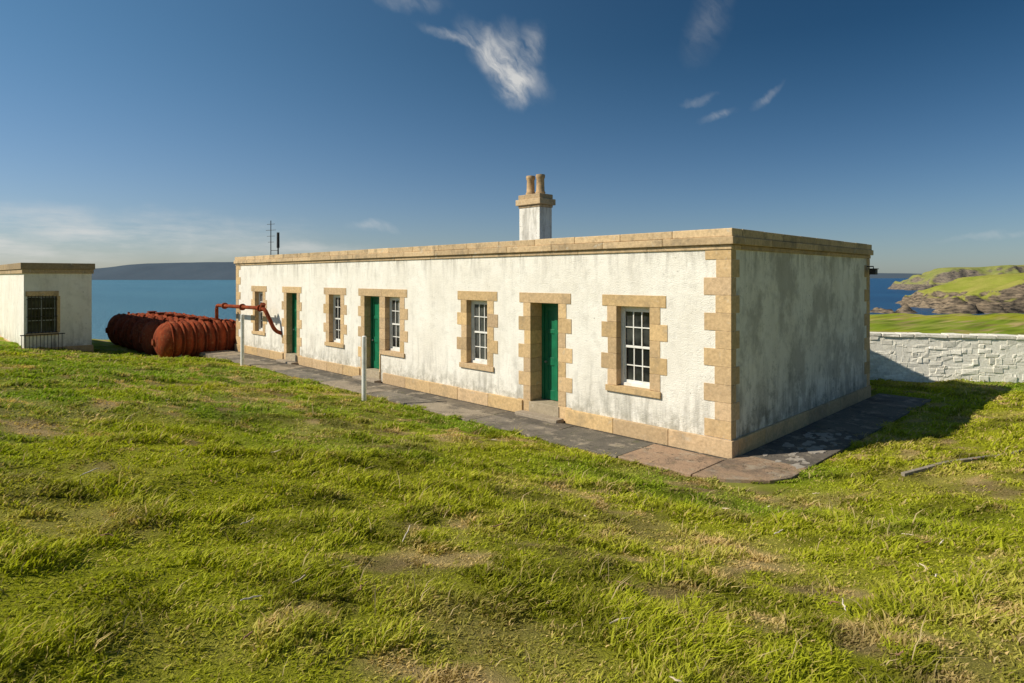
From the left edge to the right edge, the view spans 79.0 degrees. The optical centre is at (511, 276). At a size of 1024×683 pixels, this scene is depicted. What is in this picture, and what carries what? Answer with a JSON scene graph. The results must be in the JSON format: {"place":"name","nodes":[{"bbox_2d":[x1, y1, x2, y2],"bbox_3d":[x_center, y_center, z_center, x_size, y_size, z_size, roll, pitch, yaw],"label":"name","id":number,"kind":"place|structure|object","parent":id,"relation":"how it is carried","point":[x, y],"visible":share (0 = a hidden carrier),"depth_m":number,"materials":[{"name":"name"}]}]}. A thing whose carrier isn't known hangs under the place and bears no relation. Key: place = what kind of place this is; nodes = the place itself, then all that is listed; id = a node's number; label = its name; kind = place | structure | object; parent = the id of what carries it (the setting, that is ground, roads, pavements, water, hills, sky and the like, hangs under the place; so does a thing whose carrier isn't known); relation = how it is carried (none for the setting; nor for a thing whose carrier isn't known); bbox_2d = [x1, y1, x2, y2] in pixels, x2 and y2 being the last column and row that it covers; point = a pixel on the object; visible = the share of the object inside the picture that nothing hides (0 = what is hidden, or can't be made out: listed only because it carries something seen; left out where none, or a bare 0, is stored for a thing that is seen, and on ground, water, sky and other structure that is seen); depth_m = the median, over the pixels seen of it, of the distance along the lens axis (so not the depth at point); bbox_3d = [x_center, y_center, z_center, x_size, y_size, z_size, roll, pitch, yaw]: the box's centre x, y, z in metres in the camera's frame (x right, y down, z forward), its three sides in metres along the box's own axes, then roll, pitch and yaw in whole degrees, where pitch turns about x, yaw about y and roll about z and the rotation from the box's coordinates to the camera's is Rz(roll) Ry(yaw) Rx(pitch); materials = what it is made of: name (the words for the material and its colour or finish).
{"place":"outdoors","nodes":[
{"label":"outdoors","id":0,"kind":"place"},
{"bbox_2d":[92,262,235,279],"bbox_3d":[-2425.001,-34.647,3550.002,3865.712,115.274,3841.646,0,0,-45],"label":"distant hills","id":1,"kind":"structure","parent":0,"point":[193,271],"depth_m":3380.29,"materials":[{"name":"blue"}]},
{"bbox_2d":[0,313,1023,682],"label":"ground","id":2,"kind":"structure","parent":0,"point":[1000,323],"depth_m":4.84,"materials":[{"name":"green plant"}]},
{"bbox_2d":[20,333,64,350],"bbox_3d":[-17.463,2.556,23.121,1.350,0.868,0.036,0,0,-45],"label":"iron railing","id":3,"kind":"object","parent":2,"relation":"on","point":[40,339],"visible":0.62,"depth_m":23.06,"materials":[{"name":"black metal"}]},
{"bbox_2d":[0,263,94,351],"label":"outbuilding","id":4,"kind":"structure","parent":2,"relation":"on","point":[43,298],"depth_m":23.87,"materials":[{"name":"paint"}]},
{"bbox_2d":[28,296,55,332],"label":"bars","id":5,"kind":"structure","parent":4,"relation":"in","point":[47,297],"depth_m":23.47,"materials":[{"name":"black metal"}]},
{"bbox_2d":[28,296,55,332],"bbox_3d":[-17.769,1.415,23.465,0.900,1.390,0.040,0,0,-45],"label":"window frame","id":6,"kind":"structure","parent":4,"relation":"in","point":[41,296],"depth_m":23.44,"materials":[{"name":"metal"}]},
{"bbox_2d":[105,311,175,344],"bbox_3d":[-17.953,2.578,30.515,3.420,1.785,1.560,0,0,-45],"label":"air tank","id":7,"kind":"object","parent":2,"relation":"on","point":[112,322],"visible":0.19,"depth_m":29.33,"materials":[{"name":"red metal"}]},
{"bbox_2d":[113,312,186,346],"bbox_3d":[-16.906,2.578,29.440,3.420,1.785,1.560,0,0,-45],"label":"air tank","id":8,"kind":"object","parent":2,"relation":"on","point":[121,321],"visible":0.23,"depth_m":28.29,"materials":[{"name":"red metal"}]},
{"bbox_2d":[120,313,195,349],"bbox_3d":[-15.892,2.578,28.333,3.420,1.785,1.560,0,0,-45],"label":"air tank","id":9,"kind":"object","parent":2,"relation":"on","point":[127,327],"visible":0.25,"depth_m":27.13,"materials":[{"name":"red metal"}]},
{"bbox_2d":[129,315,208,352],"bbox_3d":[-14.830,2.578,27.275,3.420,1.785,1.560,0,0,-45],"label":"air tank","id":10,"kind":"object","parent":2,"relation":"on","point":[136,330],"visible":0.25,"depth_m":26.09,"materials":[{"name":"red metal"}]},
{"bbox_2d":[138,316,214,354],"bbox_3d":[-13.784,2.578,26.199,3.420,1.785,1.560,0,0,-45],"label":"air tank","id":11,"kind":"object","parent":2,"relation":"on","point":[147,333],"visible":0.3,"depth_m":24.97,"materials":[{"name":"red metal"}]},
{"bbox_2d":[151,318,235,357],"bbox_3d":[-12.680,2.578,25.181,3.420,1.785,1.560,0,0,-45],"label":"air tank","id":12,"kind":"object","parent":2,"relation":"on","point":[188,338],"visible":0.76,"depth_m":24.49,"materials":[{"name":"red metal"}]},
{"bbox_2d":[240,314,243,365],"bbox_3d":[-9.155,2.251,21.087,0.120,1.970,0.117,0,0,-45],"label":"white post","id":13,"kind":"object","parent":2,"relation":"on","point":[241,339],"visible":0.79,"depth_m":21.05,"materials":[{"name":"paint"}]},
{"bbox_2d":[362,336,365,400],"bbox_3d":[-3.455,2.234,14.502,0.110,1.720,0.107,0,0,-45],"label":"white post","id":14,"kind":"object","parent":2,"relation":"on","point":[363,368],"visible":0.79,"depth_m":14.45,"materials":[{"name":"paint"}]},
{"bbox_2d":[82,399,976,682],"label":"dry twigs","id":15,"kind":"object","parent":2,"relation":"on","point":[498,525],"visible":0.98,"depth_m":4.34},
{"bbox_2d":[870,332,1023,382],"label":"drystone wall","id":16,"kind":"structure","parent":2,"relation":"on","point":[915,357],"depth_m":17.80,"materials":[{"name":"white stone"}]},
{"bbox_2d":[901,450,1023,476],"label":"stone kerb","id":17,"kind":"structure","parent":2,"relation":"on","point":[917,470],"depth_m":9.11,"materials":[{"name":"grey stone"}]},
{"bbox_2d":[0,0,1023,273],"label":"sky","id":18,"kind":"structure","parent":0,"point":[132,131],"materials":[{"name":"blue"}]},
{"bbox_2d":[92,278,1023,339],"bbox_3d":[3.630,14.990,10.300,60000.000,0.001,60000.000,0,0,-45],"label":"sea","id":19,"kind":"structure","parent":0,"point":[111,299],"depth_m":453.83,"materials":[{"name":"liquid"}]},
{"bbox_2d":[199,350,930,483],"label":"paved path","id":20,"kind":"structure","parent":0,"point":[868,415],"depth_m":12.00,"materials":[{"name":"stone flagstones"}]},
{"bbox_2d":[234,174,873,458],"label":"white stone cottage","id":21,"kind":"structure","parent":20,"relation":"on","point":[728,343],"depth_m":13.07,"materials":[{"name":"paint"}]},
{"bbox_2d":[213,302,281,334],"bbox_3d":[-10.407,1.512,23.882,5.291,1.185,0.599,0,0,41],"label":"red air pipe","id":22,"kind":"object","parent":21,"relation":"attached to","point":[261,307],"visible":0.96,"depth_m":22.93,"materials":[{"name":"metal"}]},
{"bbox_2d":[266,221,279,254],"bbox_3d":[-10.046,-1.510,25.975,0.660,1.700,0.183,0,0,12],"label":"radio antenna","id":23,"kind":"object","parent":21,"relation":"on","point":[278,242],"visible":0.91,"depth_m":25.95,"materials":[{"name":"metal"}]},
{"bbox_2d":[292,293,558,400],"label":"green doors","id":24,"kind":"structure","parent":21,"relation":"in","point":[550,376],"depth_m":13.76,"materials":[{"name":"paint"}]},
{"bbox_2d":[261,294,649,381],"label":"windows","id":25,"kind":"structure","parent":21,"relation":"in","point":[629,315],"depth_m":11.95,"materials":[{"name":"white wood"}]},
{"bbox_2d":[867,266,878,274],"bbox_3d":[8.875,-0.167,15.307,0.220,0.214,0.240,0,0,-45],"label":"wall floodlight","id":26,"kind":"object","parent":21,"relation":"attached to","point":[873,271],"depth_m":15.23,"materials":[{"name":"metal"}]},
{"bbox_2d":[763,432,851,468],"bbox_3d":[5.197,2.984,10.902,2.858,0.013,0.800,0,0,-45],"label":"broken screed","id":27,"kind":"object","parent":20,"relation":"on","point":[814,449],"visible":1,"depth_m":10.92,"materials":[{"name":"grey concrete"}]},
{"bbox_2d":[870,273,921,277],"bbox_3d":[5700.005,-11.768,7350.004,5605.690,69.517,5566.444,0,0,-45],"label":"distant hills","id":28,"kind":"structure","parent":0,"point":[894,275],"depth_m":7136.23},
{"bbox_2d":[870,273,1023,313],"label":"headland","id":29,"kind":"structure","parent":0,"point":[998,293],"depth_m":264.35,"materials":[{"name":"green plant"}]},
{"bbox_2d":[887,265,1023,289],"bbox_3d":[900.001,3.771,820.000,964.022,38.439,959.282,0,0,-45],"label":"headland","id":30,"kind":"structure","parent":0,"point":[933,278],"depth_m":720.59,"materials":[{"name":"green plant"}]}
]}

